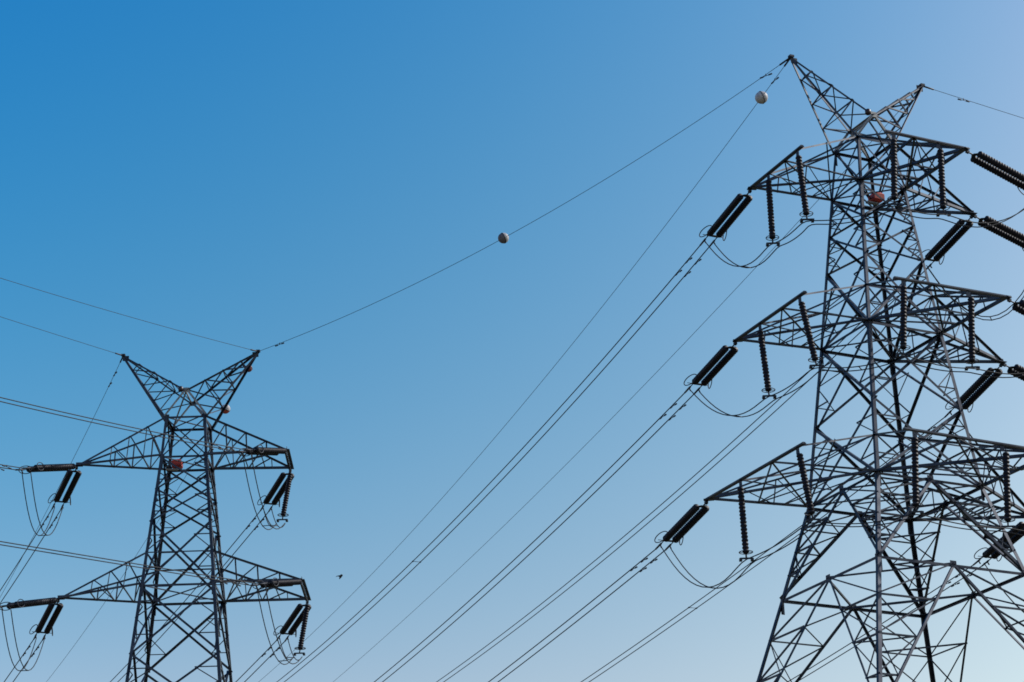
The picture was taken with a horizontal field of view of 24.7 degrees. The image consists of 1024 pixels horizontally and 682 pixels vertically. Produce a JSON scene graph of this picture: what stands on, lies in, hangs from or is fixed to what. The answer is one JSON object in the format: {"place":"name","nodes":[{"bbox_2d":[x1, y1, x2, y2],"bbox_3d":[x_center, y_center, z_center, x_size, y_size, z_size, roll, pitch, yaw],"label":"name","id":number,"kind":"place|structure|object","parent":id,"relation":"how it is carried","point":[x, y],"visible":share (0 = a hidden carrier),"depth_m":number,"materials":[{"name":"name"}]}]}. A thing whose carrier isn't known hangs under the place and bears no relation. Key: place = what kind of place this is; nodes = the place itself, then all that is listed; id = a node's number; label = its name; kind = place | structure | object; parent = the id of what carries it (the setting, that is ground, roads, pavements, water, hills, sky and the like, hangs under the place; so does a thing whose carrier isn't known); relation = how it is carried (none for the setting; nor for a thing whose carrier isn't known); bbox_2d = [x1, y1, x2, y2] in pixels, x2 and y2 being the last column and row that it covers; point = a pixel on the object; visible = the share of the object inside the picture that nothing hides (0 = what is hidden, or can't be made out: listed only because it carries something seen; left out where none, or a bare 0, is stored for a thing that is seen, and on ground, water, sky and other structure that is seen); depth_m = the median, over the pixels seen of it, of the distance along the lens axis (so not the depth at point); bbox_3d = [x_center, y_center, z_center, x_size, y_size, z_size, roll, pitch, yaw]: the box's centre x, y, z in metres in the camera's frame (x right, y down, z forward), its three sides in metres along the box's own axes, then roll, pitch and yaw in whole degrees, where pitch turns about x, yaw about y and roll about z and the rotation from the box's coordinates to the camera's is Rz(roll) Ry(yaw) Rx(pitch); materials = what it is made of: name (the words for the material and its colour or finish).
{"place":"outdoors","nodes":[
{"label":"outdoors","id":0,"kind":"place"},
{"bbox_2d":[0,0,1023,681],"label":"sky","id":1,"kind":"structure","parent":0,"point":[249,174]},
{"label":"ground","id":2,"kind":"structure","parent":0,"visible":0},
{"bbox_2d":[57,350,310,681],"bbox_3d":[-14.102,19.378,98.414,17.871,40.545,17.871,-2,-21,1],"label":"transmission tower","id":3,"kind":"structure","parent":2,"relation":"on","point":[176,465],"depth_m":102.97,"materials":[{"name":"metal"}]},
{"bbox_2d":[0,597,59,610],"bbox_3d":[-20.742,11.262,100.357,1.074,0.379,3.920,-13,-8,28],"label":"tension insulator","id":4,"kind":"object","parent":3,"relation":"attached to","point":[29,603],"visible":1,"depth_m":99.95,"materials":[{"name":"brown ceramic"}]},
{"bbox_2d":[29,601,62,640],"bbox_3d":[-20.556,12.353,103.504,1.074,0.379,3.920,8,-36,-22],"label":"tension insulator","id":5,"kind":"object","parent":3,"relation":"attached to","point":[52,620],"visible":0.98,"depth_m":103.33,"materials":[{"name":"brown ceramic"}]},
{"bbox_2d":[4,640,41,681],"bbox_3d":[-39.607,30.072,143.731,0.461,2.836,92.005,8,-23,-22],"label":"conductor pair","id":6,"kind":"object","parent":5,"relation":"attached to","point":[29,646],"visible":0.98,"depth_m":106.72,"materials":[{"name":"metal"}]},
{"bbox_2d":[2,610,44,670],"bbox_3d":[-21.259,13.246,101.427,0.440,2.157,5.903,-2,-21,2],"label":"jumper loop","id":7,"kind":"object","parent":5,"relation":"hanging from","point":[17,647],"visible":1,"depth_m":100.16,"materials":[{"name":"metal"}]},
{"bbox_2d":[15,462,77,473],"bbox_3d":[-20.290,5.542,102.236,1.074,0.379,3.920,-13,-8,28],"label":"tension insulator","id":8,"kind":"object","parent":3,"relation":"attached to","point":[42,467],"visible":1,"depth_m":101.85,"materials":[{"name":"brown ceramic"}]},
{"bbox_2d":[0,464,22,470],"bbox_3d":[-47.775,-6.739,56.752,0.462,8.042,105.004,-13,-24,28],"label":"conductor pair","id":9,"kind":"object","parent":8,"relation":"attached to","point":[8,467],"visible":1,"depth_m":99.84,"materials":[{"name":"metal"}]},
{"bbox_2d":[22,472,62,535],"bbox_3d":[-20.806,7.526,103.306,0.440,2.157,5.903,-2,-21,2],"label":"jumper loop","id":10,"kind":"object","parent":8,"relation":"hanging from","point":[37,512],"visible":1,"depth_m":101.98,"materials":[{"name":"metal"}]},
{"bbox_2d":[0,358,122,596],"bbox_3d":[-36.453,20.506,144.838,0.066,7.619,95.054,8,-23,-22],"label":"earth wire","id":11,"kind":"object","parent":3,"relation":"attached to","point":[73,458],"visible":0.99,"depth_m":111.87,"materials":[{"name":"metal"}]},
{"bbox_2d":[2,317,122,355],"bbox_3d":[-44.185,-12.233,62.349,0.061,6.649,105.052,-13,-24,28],"label":"earth wire","id":12,"kind":"object","parent":3,"relation":"attached to","point":[68,338],"visible":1,"depth_m":102.89,"materials":[{"name":"metal"}]},
{"bbox_2d":[48,466,81,509],"bbox_3d":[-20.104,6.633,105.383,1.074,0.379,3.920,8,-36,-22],"label":"tension insulator","id":13,"kind":"object","parent":3,"relation":"attached to","point":[70,489],"visible":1,"depth_m":105.22,"materials":[{"name":"brown ceramic"}]},
{"bbox_2d":[0,509,60,603],"bbox_3d":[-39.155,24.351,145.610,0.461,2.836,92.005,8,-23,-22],"label":"conductor pair","id":14,"kind":"object","parent":13,"relation":"attached to","point":[56,517],"visible":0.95,"depth_m":111.10,"materials":[{"name":"metal"}]},
{"bbox_2d":[1,278,256,351],"bbox_3d":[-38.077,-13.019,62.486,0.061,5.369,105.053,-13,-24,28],"label":"earth wire","id":15,"kind":"object","parent":3,"relation":"attached to","point":[132,317],"visible":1,"depth_m":98.09,"materials":[{"name":"metal"}]},
{"bbox_2d":[47,400,230,680],"bbox_3d":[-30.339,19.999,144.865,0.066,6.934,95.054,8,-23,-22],"label":"earth wire","id":16,"kind":"object","parent":3,"relation":"attached to","point":[135,556],"visible":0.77,"depth_m":123.37,"materials":[{"name":"metal"}]},
{"bbox_2d":[221,404,229,413],"bbox_3d":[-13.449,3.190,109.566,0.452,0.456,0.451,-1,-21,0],"label":"marker ball","id":17,"kind":"object","parent":16,"relation":"hanging from","point":[226,410],"visible":0.64,"depth_m":109.41,"materials":[{"name":"white plastic"}]},
{"bbox_2d":[237,444,285,455],"bbox_3d":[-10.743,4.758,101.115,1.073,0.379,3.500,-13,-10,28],"label":"tension insulator","id":18,"kind":"object","parent":3,"relation":"attached to","point":[258,450],"visible":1,"depth_m":100.75,"materials":[{"name":"brown ceramic"}]},
{"bbox_2d":[0,397,243,451],"bbox_3d":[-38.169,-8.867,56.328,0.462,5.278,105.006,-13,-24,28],"label":"conductor pair","id":19,"kind":"object","parent":18,"relation":"attached to","point":[218,447],"visible":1,"depth_m":93.01,"materials":[{"name":"metal"}]},
{"bbox_2d":[257,469,293,511],"bbox_3d":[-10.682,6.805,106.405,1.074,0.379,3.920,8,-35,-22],"label":"tension insulator","id":20,"kind":"object","parent":3,"relation":"attached to","point":[273,490],"visible":0.89,"depth_m":106.35,"materials":[{"name":"brown ceramic"}]},
{"bbox_2d":[110,511,268,681],"bbox_3d":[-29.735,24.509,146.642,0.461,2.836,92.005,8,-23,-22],"label":"conductor pair","id":21,"kind":"object","parent":20,"relation":"attached to","point":[257,526],"visible":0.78,"depth_m":114.62,"materials":[{"name":"metal"}]},
{"bbox_2d":[242,454,284,529],"bbox_3d":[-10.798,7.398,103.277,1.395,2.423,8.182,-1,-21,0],"label":"jumper loop","id":22,"kind":"object","parent":20,"relation":"hanging from","point":[270,525],"visible":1,"depth_m":100.83,"materials":[{"name":"metal"}]},
{"bbox_2d":[251,578,302,588],"bbox_3d":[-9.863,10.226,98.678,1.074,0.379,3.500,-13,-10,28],"label":"tension insulator","id":23,"kind":"object","parent":3,"relation":"attached to","point":[278,583],"visible":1,"depth_m":98.26,"materials":[{"name":"brown ceramic"}]},
{"bbox_2d":[0,541,258,585],"bbox_3d":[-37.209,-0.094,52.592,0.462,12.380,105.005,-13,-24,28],"label":"conductor pair","id":24,"kind":"object","parent":23,"relation":"attached to","point":[233,582],"visible":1,"depth_m":90.34,"materials":[{"name":"metal"}]},
{"bbox_2d":[276,471,292,521],"bbox_3d":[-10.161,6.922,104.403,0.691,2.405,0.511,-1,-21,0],"label":"suspension insulator","id":25,"kind":"object","parent":3,"relation":"hanging from","point":[283,513],"visible":1,"depth_m":104.30,"materials":[{"name":"brown ceramic"}]},
{"bbox_2d":[273,601,310,641],"bbox_3d":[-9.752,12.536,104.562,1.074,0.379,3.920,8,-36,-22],"label":"tension insulator","id":26,"kind":"object","parent":3,"relation":"attached to","point":[291,619],"visible":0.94,"depth_m":104.53,"materials":[{"name":"brown ceramic"}]},
{"bbox_2d":[236,641,284,681],"bbox_3d":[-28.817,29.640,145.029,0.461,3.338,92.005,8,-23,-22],"label":"conductor pair","id":27,"kind":"object","parent":26,"relation":"attached to","point":[271,655],"visible":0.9,"depth_m":108.20,"materials":[{"name":"metal"}]},
{"bbox_2d":[257,588,301,664],"bbox_3d":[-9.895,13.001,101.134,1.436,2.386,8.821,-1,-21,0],"label":"jumper loop","id":28,"kind":"object","parent":26,"relation":"hanging from","point":[284,655],"visible":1,"depth_m":98.77,"materials":[{"name":"metal"}]},
{"bbox_2d":[293,603,309,655],"bbox_3d":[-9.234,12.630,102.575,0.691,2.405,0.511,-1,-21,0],"label":"suspension insulator","id":29,"kind":"object","parent":3,"relation":"hanging from","point":[303,628],"visible":1,"depth_m":102.47,"materials":[{"name":"brown ceramic"}]},
{"bbox_2d":[703,54,1023,681],"bbox_3d":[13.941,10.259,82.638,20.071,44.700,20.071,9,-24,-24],"label":"transmission tower","id":30,"kind":"structure","parent":2,"relation":"on","point":[875,200],"depth_m":85.30,"materials":[{"name":"metal"}]},
{"bbox_2d":[260,59,789,680],"bbox_3d":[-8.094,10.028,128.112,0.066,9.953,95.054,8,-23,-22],"label":"earth wire","id":31,"kind":"object","parent":30,"relation":"attached to","point":[564,353],"visible":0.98,"depth_m":104.14,"materials":[{"name":"metal"}]},
{"bbox_2d":[755,91,767,103],"bbox_3d":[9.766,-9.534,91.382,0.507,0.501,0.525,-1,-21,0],"label":"marker ball","id":32,"kind":"object","parent":31,"relation":"hanging from","point":[761,97],"visible":1,"depth_m":91.21,"materials":[{"name":"white plastic"}]},
{"bbox_2d":[260,58,789,350],"bbox_3d":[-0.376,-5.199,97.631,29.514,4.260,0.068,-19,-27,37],"label":"earth wire","id":33,"kind":"object","parent":30,"relation":"attached to","point":[784,61],"visible":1,"depth_m":95.35,"materials":[{"name":"metal"}]},
{"bbox_2d":[498,233,508,243],"bbox_3d":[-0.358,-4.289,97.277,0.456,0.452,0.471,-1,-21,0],"label":"marker ball","id":34,"kind":"object","parent":33,"relation":"hanging from","point":[503,238],"visible":1,"depth_m":97.12,"materials":[{"name":"grey plastic"}]},
{"bbox_2d":[333,91,917,681],"bbox_3d":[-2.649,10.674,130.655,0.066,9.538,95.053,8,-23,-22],"label":"earth wire","id":35,"kind":"object","parent":30,"relation":"attached to","point":[655,373],"visible":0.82,"depth_m":110.54,"materials":[{"name":"metal"}]},
{"bbox_2d":[654,500,708,550],"bbox_3d":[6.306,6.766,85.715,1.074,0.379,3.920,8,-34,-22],"label":"tension insulator","id":36,"kind":"object","parent":30,"relation":"attached to","point":[685,523],"visible":1,"depth_m":85.53,"materials":[{"name":"brown ceramic"}]},
{"bbox_2d":[488,549,664,681],"bbox_3d":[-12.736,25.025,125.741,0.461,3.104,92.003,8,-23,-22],"label":"conductor pair","id":37,"kind":"object","parent":36,"relation":"attached to","point":[645,567],"visible":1,"depth_m":92.46,"materials":[{"name":"metal"}]},
{"bbox_2d":[661,514,1023,588],"bbox_3d":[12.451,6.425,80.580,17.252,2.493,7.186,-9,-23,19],"label":"jumper loop","id":38,"kind":"object","parent":36,"relation":"hanging from","point":[713,587],"visible":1,"depth_m":78.19,"materials":[{"name":"metal"}]},
{"bbox_2d":[684,341,737,393],"bbox_3d":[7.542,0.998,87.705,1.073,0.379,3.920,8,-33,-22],"label":"tension insulator","id":39,"kind":"object","parent":30,"relation":"attached to","point":[711,363],"visible":1,"depth_m":87.53,"materials":[{"name":"brown ceramic"}]},
{"bbox_2d":[374,393,693,681],"bbox_3d":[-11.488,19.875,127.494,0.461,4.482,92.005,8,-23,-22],"label":"conductor pair","id":40,"kind":"object","parent":39,"relation":"attached to","point":[674,415],"visible":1,"depth_m":99.72,"materials":[{"name":"metal"}]},
{"bbox_2d":[691,356,1023,416],"bbox_3d":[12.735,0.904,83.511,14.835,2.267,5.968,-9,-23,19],"label":"jumper loop","id":41,"kind":"object","parent":39,"relation":"hanging from","point":[856,370],"visible":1,"depth_m":81.41,"materials":[{"name":"metal"}]},
{"bbox_2d":[699,189,752,246],"bbox_3d":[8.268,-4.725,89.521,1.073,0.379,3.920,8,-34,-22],"label":"tension insulator","id":42,"kind":"object","parent":30,"relation":"attached to","point":[732,218],"visible":1,"depth_m":89.35,"materials":[{"name":"brown ceramic"}]},
{"bbox_2d":[277,246,708,681],"bbox_3d":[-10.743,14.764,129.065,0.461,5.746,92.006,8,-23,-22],"label":"conductor pair","id":43,"kind":"object","parent":42,"relation":"attached to","point":[688,272],"visible":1,"depth_m":104.74,"materials":[{"name":"metal"}]},
{"bbox_2d":[706,206,1023,267],"bbox_3d":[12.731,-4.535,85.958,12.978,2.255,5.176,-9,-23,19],"label":"jumper loop","id":44,"kind":"object","parent":42,"relation":"hanging from","point":[745,266],"visible":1,"depth_m":84.19,"materials":[{"name":"metal"}]},
{"bbox_2d":[737,487,753,561],"bbox_3d":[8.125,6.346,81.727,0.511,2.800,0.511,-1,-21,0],"label":"suspension insulator","id":45,"kind":"object","parent":30,"relation":"hanging from","point":[743,525],"visible":1,"depth_m":81.59,"materials":[{"name":"brown ceramic"}]},
{"bbox_2d":[757,327,776,398],"bbox_3d":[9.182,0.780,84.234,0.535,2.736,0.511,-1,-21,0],"label":"suspension insulator","id":46,"kind":"object","parent":30,"relation":"hanging from","point":[765,368],"visible":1,"depth_m":84.11,"materials":[{"name":"brown ceramic"}]},
{"bbox_2d":[765,179,779,246],"bbox_3d":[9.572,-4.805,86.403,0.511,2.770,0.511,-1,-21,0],"label":"suspension insulator","id":47,"kind":"object","parent":30,"relation":"hanging from","point":[770,211],"visible":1,"depth_m":86.26,"materials":[{"name":"brown ceramic"}]},
{"bbox_2d":[795,153,813,222],"bbox_3d":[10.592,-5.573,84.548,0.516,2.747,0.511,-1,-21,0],"label":"suspension insulator","id":48,"kind":"object","parent":30,"relation":"hanging from","point":[802,187],"visible":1,"depth_m":84.41,"materials":[{"name":"brown ceramic"}]},
{"bbox_2d":[796,450,820,522],"bbox_3d":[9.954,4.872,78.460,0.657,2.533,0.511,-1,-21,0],"label":"suspension insulator","id":49,"kind":"object","parent":30,"relation":"hanging from","point":[806,485],"visible":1,"depth_m":78.33,"materials":[{"name":"brown ceramic"}]},
{"bbox_2d":[798,299,823,368],"bbox_3d":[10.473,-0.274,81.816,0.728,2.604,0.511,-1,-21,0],"label":"suspension insulator","id":50,"kind":"object","parent":30,"relation":"hanging from","point":[808,331],"visible":1,"depth_m":81.68,"materials":[{"name":"brown ceramic"}]},
{"bbox_2d":[887,136,901,207],"bbox_3d":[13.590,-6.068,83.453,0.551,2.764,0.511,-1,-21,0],"label":"suspension insulator","id":51,"kind":"object","parent":30,"relation":"hanging from","point":[894,177],"visible":1,"depth_m":83.30,"materials":[{"name":"brown ceramic"}]},
{"bbox_2d":[896,283,910,356],"bbox_3d":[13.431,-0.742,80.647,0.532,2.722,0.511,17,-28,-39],"label":"suspension insulator","id":52,"kind":"object","parent":30,"relation":"hanging from","point":[903,319],"visible":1,"depth_m":80.50,"materials":[{"name":"brown ceramic"}]},
{"bbox_2d":[908,437,923,514],"bbox_3d":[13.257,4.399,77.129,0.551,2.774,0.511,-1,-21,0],"label":"suspension insulator","id":53,"kind":"object","parent":30,"relation":"hanging from","point":[915,473],"visible":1,"depth_m":76.99,"materials":[{"name":"brown ceramic"}]},
{"bbox_2d":[936,146,950,216],"bbox_3d":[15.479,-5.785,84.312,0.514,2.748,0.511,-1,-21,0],"label":"suspension insulator","id":54,"kind":"object","parent":30,"relation":"hanging from","point":[941,177],"visible":1,"depth_m":84.18,"materials":[{"name":"brown ceramic"}]},
{"bbox_2d":[917,215,973,269],"bbox_3d":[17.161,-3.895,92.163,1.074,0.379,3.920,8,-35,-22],"label":"tension insulator","id":55,"kind":"object","parent":30,"relation":"attached to","point":[949,244],"visible":0.94,"depth_m":92.00,"materials":[{"name":"brown ceramic"}]},
{"bbox_2d":[437,271,923,681],"bbox_3d":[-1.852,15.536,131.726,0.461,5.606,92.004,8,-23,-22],"label":"conductor pair","id":56,"kind":"object","parent":55,"relation":"attached to","point":[666,499],"visible":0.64,"depth_m":111.71,"materials":[{"name":"metal"}]},
{"bbox_2d":[965,296,979,370],"bbox_3d":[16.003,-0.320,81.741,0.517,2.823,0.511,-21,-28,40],"label":"suspension insulator","id":57,"kind":"object","parent":30,"relation":"hanging from","point":[971,331],"visible":1,"depth_m":81.60,"materials":[{"name":"brown ceramic"}]},
{"bbox_2d":[923,86,1021,117],"bbox_3d":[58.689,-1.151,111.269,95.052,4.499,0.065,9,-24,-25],"label":"earth wire","id":58,"kind":"object","parent":30,"relation":"attached to","point":[964,99],"visible":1,"depth_m":92.79,"materials":[{"name":"metal"}]},
{"bbox_2d":[944,363,1002,418],"bbox_3d":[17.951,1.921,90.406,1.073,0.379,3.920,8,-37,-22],"label":"tension insulator","id":59,"kind":"object","parent":30,"relation":"attached to","point":[975,391],"visible":0.84,"depth_m":90.18,"materials":[{"name":"brown ceramic"}]},
{"bbox_2d":[581,417,952,681],"bbox_3d":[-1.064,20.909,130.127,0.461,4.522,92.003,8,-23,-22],"label":"conductor pair","id":60,"kind":"object","parent":59,"relation":"attached to","point":[934,426],"visible":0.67,"depth_m":106.11,"materials":[{"name":"metal"}]},
{"bbox_2d":[959,419,1023,470],"bbox_3d":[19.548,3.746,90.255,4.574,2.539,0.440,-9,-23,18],"label":"jumper loop","id":61,"kind":"object","parent":59,"relation":"hanging from","point":[985,451],"visible":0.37,"depth_m":90.42,"materials":[{"name":"metal"}]},
{"bbox_2d":[964,150,1023,194],"bbox_3d":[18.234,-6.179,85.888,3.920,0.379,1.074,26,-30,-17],"label":"tension insulator","id":62,"kind":"object","parent":30,"relation":"attached to","point":[995,166],"visible":1,"depth_m":85.65,"materials":[{"name":"brown ceramic"}]},
{"bbox_2d":[972,214,1023,250],"bbox_3d":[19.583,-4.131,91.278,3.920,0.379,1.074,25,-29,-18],"label":"tension insulator","id":63,"kind":"object","parent":30,"relation":"attached to","point":[1012,235],"visible":0.96,"depth_m":91.03,"materials":[{"name":"brown ceramic"}]},
{"bbox_2d":[926,265,1023,320],"bbox_3d":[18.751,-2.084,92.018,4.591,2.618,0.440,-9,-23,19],"label":"jumper loop","id":64,"kind":"object","parent":63,"relation":"hanging from","point":[962,308],"visible":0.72,"depth_m":91.59,"materials":[{"name":"metal"}]},
{"bbox_2d":[973,522,1023,566],"bbox_3d":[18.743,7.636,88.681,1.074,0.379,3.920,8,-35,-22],"label":"tension insulator","id":65,"kind":"object","parent":30,"relation":"attached to","point":[992,552],"visible":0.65,"depth_m":88.85,"materials":[{"name":"brown ceramic"}]},
{"bbox_2d":[788,565,981,681],"bbox_3d":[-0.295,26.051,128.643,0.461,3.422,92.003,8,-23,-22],"label":"conductor pair","id":66,"kind":"object","parent":65,"relation":"attached to","point":[956,576],"visible":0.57,"depth_m":95.29,"materials":[{"name":"metal"}]},
{"bbox_2d":[984,563,1023,612],"bbox_3d":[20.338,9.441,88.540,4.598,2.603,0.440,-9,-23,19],"label":"jumper loop","id":67,"kind":"object","parent":65,"relation":"hanging from","point":[1001,587],"visible":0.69,"depth_m":89.11,"materials":[{"name":"metal"}]},
{"bbox_2d":[1000,449,1015,529],"bbox_3d":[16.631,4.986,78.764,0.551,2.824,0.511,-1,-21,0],"label":"suspension insulator","id":68,"kind":"object","parent":30,"relation":"hanging from","point":[1006,488],"visible":1,"depth_m":78.63,"materials":[{"name":"brown ceramic"}]},
{"bbox_2d":[1002,363,1023,380],"bbox_3d":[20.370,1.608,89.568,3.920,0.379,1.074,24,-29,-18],"label":"tension insulator","id":69,"kind":"object","parent":30,"relation":"attached to","point":[1016,368],"visible":0.84,"depth_m":89.02,"materials":[{"name":"brown ceramic"}]},
{"bbox_2d":[1006,298,1023,314],"bbox_3d":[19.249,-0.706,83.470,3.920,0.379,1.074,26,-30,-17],"label":"tension insulator","id":70,"kind":"object","parent":30,"relation":"attached to","point":[1016,307],"visible":1,"depth_m":83.08,"materials":[{"name":"brown ceramic"}]}
]}

